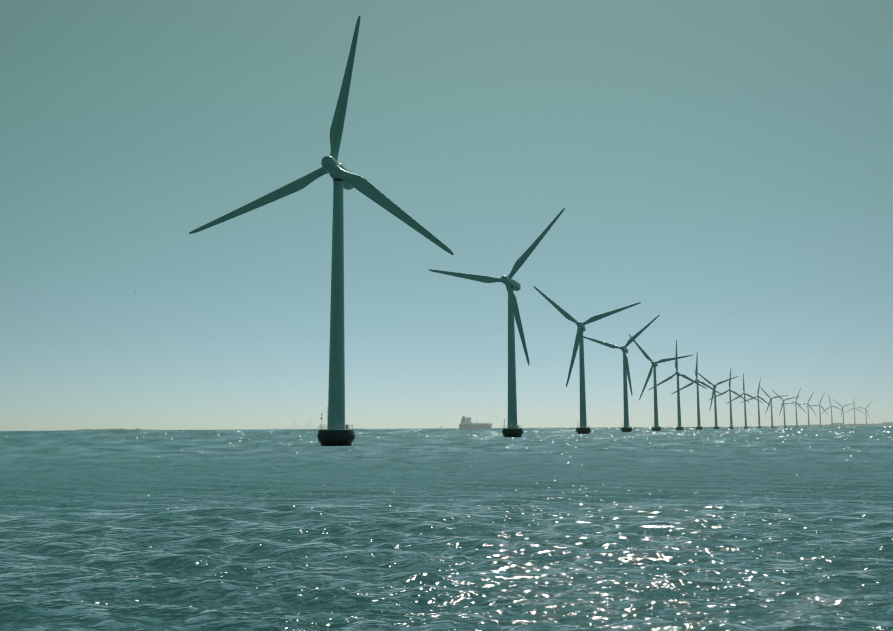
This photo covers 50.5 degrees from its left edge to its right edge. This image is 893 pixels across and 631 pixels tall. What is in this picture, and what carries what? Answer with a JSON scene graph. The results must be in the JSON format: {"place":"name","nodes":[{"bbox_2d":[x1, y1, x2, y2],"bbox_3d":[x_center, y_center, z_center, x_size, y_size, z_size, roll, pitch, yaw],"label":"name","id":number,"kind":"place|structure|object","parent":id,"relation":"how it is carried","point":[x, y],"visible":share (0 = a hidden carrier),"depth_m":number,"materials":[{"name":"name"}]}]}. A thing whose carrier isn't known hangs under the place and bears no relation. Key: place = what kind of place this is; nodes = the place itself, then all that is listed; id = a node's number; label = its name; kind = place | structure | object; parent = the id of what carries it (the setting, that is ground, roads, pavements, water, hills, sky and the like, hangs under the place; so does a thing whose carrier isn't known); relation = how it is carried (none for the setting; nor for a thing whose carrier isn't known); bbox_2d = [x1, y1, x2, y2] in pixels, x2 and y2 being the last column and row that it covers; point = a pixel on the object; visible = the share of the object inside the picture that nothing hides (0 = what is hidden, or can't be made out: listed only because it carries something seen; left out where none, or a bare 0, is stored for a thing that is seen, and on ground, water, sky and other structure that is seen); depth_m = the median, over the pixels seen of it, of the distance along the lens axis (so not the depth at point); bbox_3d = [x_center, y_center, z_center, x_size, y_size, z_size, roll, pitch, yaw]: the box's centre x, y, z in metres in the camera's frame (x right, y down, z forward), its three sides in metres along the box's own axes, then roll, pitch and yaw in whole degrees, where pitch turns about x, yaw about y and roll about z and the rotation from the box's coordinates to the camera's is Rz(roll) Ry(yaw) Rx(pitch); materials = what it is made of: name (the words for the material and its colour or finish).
{"place":"outdoors","nodes":[
{"label":"outdoors","id":0,"kind":"place"},
{"bbox_2d":[56,429,155,430],"bbox_3d":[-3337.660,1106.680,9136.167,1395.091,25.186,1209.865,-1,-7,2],"label":"distant coastline","id":1,"kind":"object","parent":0,"point":[98,429],"depth_m":8997.08,"materials":[{"name":"grey"}]},
{"bbox_2d":[267,419,391,428],"bbox_3d":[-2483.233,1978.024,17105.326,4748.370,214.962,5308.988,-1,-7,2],"label":"oresund bridge","id":2,"kind":"structure","parent":0,"point":[294,427],"depth_m":17081.84,"materials":[{"name":"concrete"}]},
{"bbox_2d":[327,178,344,429],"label":"turbine tower","id":3,"kind":"structure","parent":0,"point":[336,405],"depth_m":216.56,"materials":[{"name":"grey metal"}]},
{"bbox_2d":[329,163,353,189],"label":"nacelle","id":4,"kind":"object","parent":3,"relation":"on","point":[347,186],"visible":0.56,"depth_m":223.15,"materials":[{"name":"grey metal"}]},
{"bbox_2d":[189,15,453,254],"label":"turbine rotor","id":5,"kind":"object","parent":4,"relation":"attached to","point":[330,164],"visible":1,"depth_m":218.98,"materials":[{"name":"grey metal"}]},
{"bbox_2d":[0,426,892,630],"bbox_3d":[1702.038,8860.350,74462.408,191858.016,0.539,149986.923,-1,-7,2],"label":"sea","id":6,"kind":"structure","parent":0,"point":[752,528],"depth_m":35.85,"materials":[{"name":"liquid"}]},
{"bbox_2d":[317,413,354,445],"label":"turbine foundation","id":7,"kind":"object","parent":6,"relation":"in","point":[334,437],"visible":0.85,"depth_m":211.40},
{"bbox_2d":[459,416,491,428],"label":"ship","id":8,"kind":"object","parent":6,"relation":"on","point":[466,423],"visible":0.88,"depth_m":2925.19,"materials":[{"name":"grey metal"}]},
{"bbox_2d":[502,419,522,436],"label":"turbine foundation","id":9,"kind":"object","parent":6,"relation":"in","point":[513,432],"visible":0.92,"depth_m":382.54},
{"bbox_2d":[576,421,590,433],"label":"turbine foundation","id":10,"kind":"object","parent":6,"relation":"in","point":[583,430],"visible":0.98,"depth_m":553.25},
{"bbox_2d":[621,426,631,431],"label":"turbine foundation","id":11,"kind":"object","parent":6,"relation":"in","point":[626,429],"visible":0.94,"depth_m":722.57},
{"bbox_2d":[652,426,660,430],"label":"turbine foundation","id":12,"kind":"object","parent":6,"relation":"in","point":[656,428],"visible":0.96,"depth_m":891.01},
{"bbox_2d":[0,0,892,430],"label":"sky","id":13,"kind":"structure","parent":0,"point":[723,169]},
{"bbox_2d":[507,287,516,427],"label":"turbine tower","id":14,"kind":"structure","parent":0,"point":[512,408],"depth_m":387.36,"materials":[{"name":"grey metal"}]},
{"bbox_2d":[510,279,520,290],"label":"nacelle","id":15,"kind":"object","parent":14,"relation":"on","point":[516,285],"visible":0.58,"depth_m":393.96,"materials":[{"name":"grey metal"}]},
{"bbox_2d":[428,208,564,364],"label":"turbine rotor","id":16,"kind":"object","parent":15,"relation":"attached to","point":[518,264],"visible":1,"depth_m":387.28,"materials":[{"name":"grey metal"}]},
{"bbox_2d":[579,329,586,427],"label":"turbine tower","id":17,"kind":"structure","parent":0,"point":[583,421],"depth_m":558.40,"materials":[{"name":"grey metal"}]},
{"bbox_2d":[533,286,640,386],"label":"turbine rotor","id":18,"kind":"object","parent":17,"relation":"attached to","point":[566,315],"visible":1,"depth_m":557.82,"materials":[{"name":"grey metal"}]},
{"bbox_2d":[623,352,628,426],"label":"turbine tower","id":19,"kind":"structure","parent":0,"point":[626,412],"depth_m":727.56,"materials":[{"name":"grey metal"}]},
{"bbox_2d":[583,315,659,394],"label":"turbine rotor","id":20,"kind":"object","parent":19,"relation":"attached to","point":[631,339],"visible":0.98,"depth_m":727.18,"materials":[{"name":"grey metal"}]},
{"bbox_2d":[653,366,658,426],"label":"turbine tower","id":21,"kind":"structure","parent":0,"point":[656,424],"depth_m":896.05,"materials":[{"name":"grey metal"}]},
{"bbox_2d":[629,334,692,399],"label":"turbine rotor","id":22,"kind":"object","parent":21,"relation":"attached to","point":[653,363],"visible":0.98,"depth_m":896.44,"materials":[{"name":"grey metal"}]},
{"bbox_2d":[677,375,680,426],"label":"turbine tower","id":23,"kind":"structure","parent":0,"point":[678,407],"depth_m":1064.03,"materials":[{"name":"grey metal"}]},
{"bbox_2d":[649,340,706,389],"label":"turbine rotor","id":24,"kind":"object","parent":23,"relation":"attached to","point":[677,373],"visible":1,"depth_m":1066.34,"materials":[{"name":"grey metal"}]},
{"bbox_2d":[697,382,700,426],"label":"turbine tower","id":25,"kind":"structure","parent":0,"point":[698,416],"depth_m":1229.64,"materials":[{"name":"grey metal"}]},
{"bbox_2d":[672,352,721,394],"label":"turbine rotor","id":26,"kind":"object","parent":25,"relation":"attached to","point":[697,380],"visible":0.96,"depth_m":1233.38,"materials":[{"name":"grey metal"}]},
{"bbox_2d":[714,387,717,426],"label":"turbine tower","id":27,"kind":"structure","parent":0,"point":[715,412],"depth_m":1395.30,"materials":[{"name":"grey metal"}]},
{"bbox_2d":[694,370,737,408],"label":"turbine rotor","id":28,"kind":"object","parent":27,"relation":"attached to","point":[709,382],"visible":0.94,"depth_m":1394.04,"materials":[{"name":"grey metal"}]},
{"bbox_2d":[729,391,732,426],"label":"turbine tower","id":29,"kind":"structure","parent":0,"point":[731,423],"depth_m":1558.54,"materials":[{"name":"grey metal"}]},
{"bbox_2d":[709,369,749,402],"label":"turbine rotor","id":30,"kind":"object","parent":29,"relation":"attached to","point":[734,392],"visible":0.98,"depth_m":1561.52,"materials":[{"name":"grey metal"}]},
{"bbox_2d":[744,395,746,426],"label":"turbine tower","id":31,"kind":"structure","parent":0,"point":[745,412],"depth_m":1721.82,"materials":[{"name":"grey metal"}]},
{"bbox_2d":[726,373,761,403],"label":"turbine rotor","id":32,"kind":"object","parent":31,"relation":"attached to","point":[744,392],"visible":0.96,"depth_m":1724.19,"materials":[{"name":"grey metal"}]},
{"bbox_2d":[758,397,760,426],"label":"turbine tower","id":33,"kind":"structure","parent":0,"point":[758,414],"depth_m":1881.97,"materials":[{"name":"grey metal"}]},
{"bbox_2d":[740,378,772,407],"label":"turbine rotor","id":34,"kind":"object","parent":33,"relation":"attached to","point":[758,396],"visible":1,"depth_m":1885.21,"materials":[{"name":"grey metal"}]},
{"bbox_2d":[771,399,772,426],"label":"turbine tower","id":35,"kind":"structure","parent":0,"point":[771,415],"depth_m":2041.65,"materials":[{"name":"grey metal"}]},
{"bbox_2d":[760,387,786,413],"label":"turbine rotor","id":36,"kind":"object","parent":35,"relation":"attached to","point":[770,398],"visible":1,"depth_m":2042.40,"materials":[{"name":"grey metal"}]},
{"bbox_2d":[783,402,785,425],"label":"turbine tower","id":37,"kind":"structure","parent":0,"point":[784,414],"depth_m":2200.92,"materials":[{"name":"grey metal"}]},
{"bbox_2d":[771,389,798,415],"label":"turbine rotor","id":38,"kind":"object","parent":37,"relation":"attached to","point":[783,400],"visible":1,"depth_m":2200.23,"materials":[{"name":"grey metal"}]},
{"bbox_2d":[780,388,805,412],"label":"turbine rotor","id":39,"kind":"object","parent":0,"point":[795,402],"visible":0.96,"depth_m":2359.63,"materials":[{"name":"grey metal"}]},
{"bbox_2d":[801,392,815,414],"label":"turbine rotor","id":40,"kind":"object","parent":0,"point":[808,402],"visible":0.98,"depth_m":2513.76,"materials":[{"name":"grey metal"}]},
{"bbox_2d":[805,392,827,413],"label":"turbine rotor","id":41,"kind":"object","parent":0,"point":[819,404],"visible":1,"depth_m":2668.69,"materials":[{"name":"grey metal"}]},
{"bbox_2d":[748,423,892,426],"bbox_3d":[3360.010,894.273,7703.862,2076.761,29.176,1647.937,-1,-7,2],"label":"distant coastline","id":42,"kind":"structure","parent":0,"point":[873,424],"depth_m":7022.06,"materials":[{"name":"grey"}]}
]}

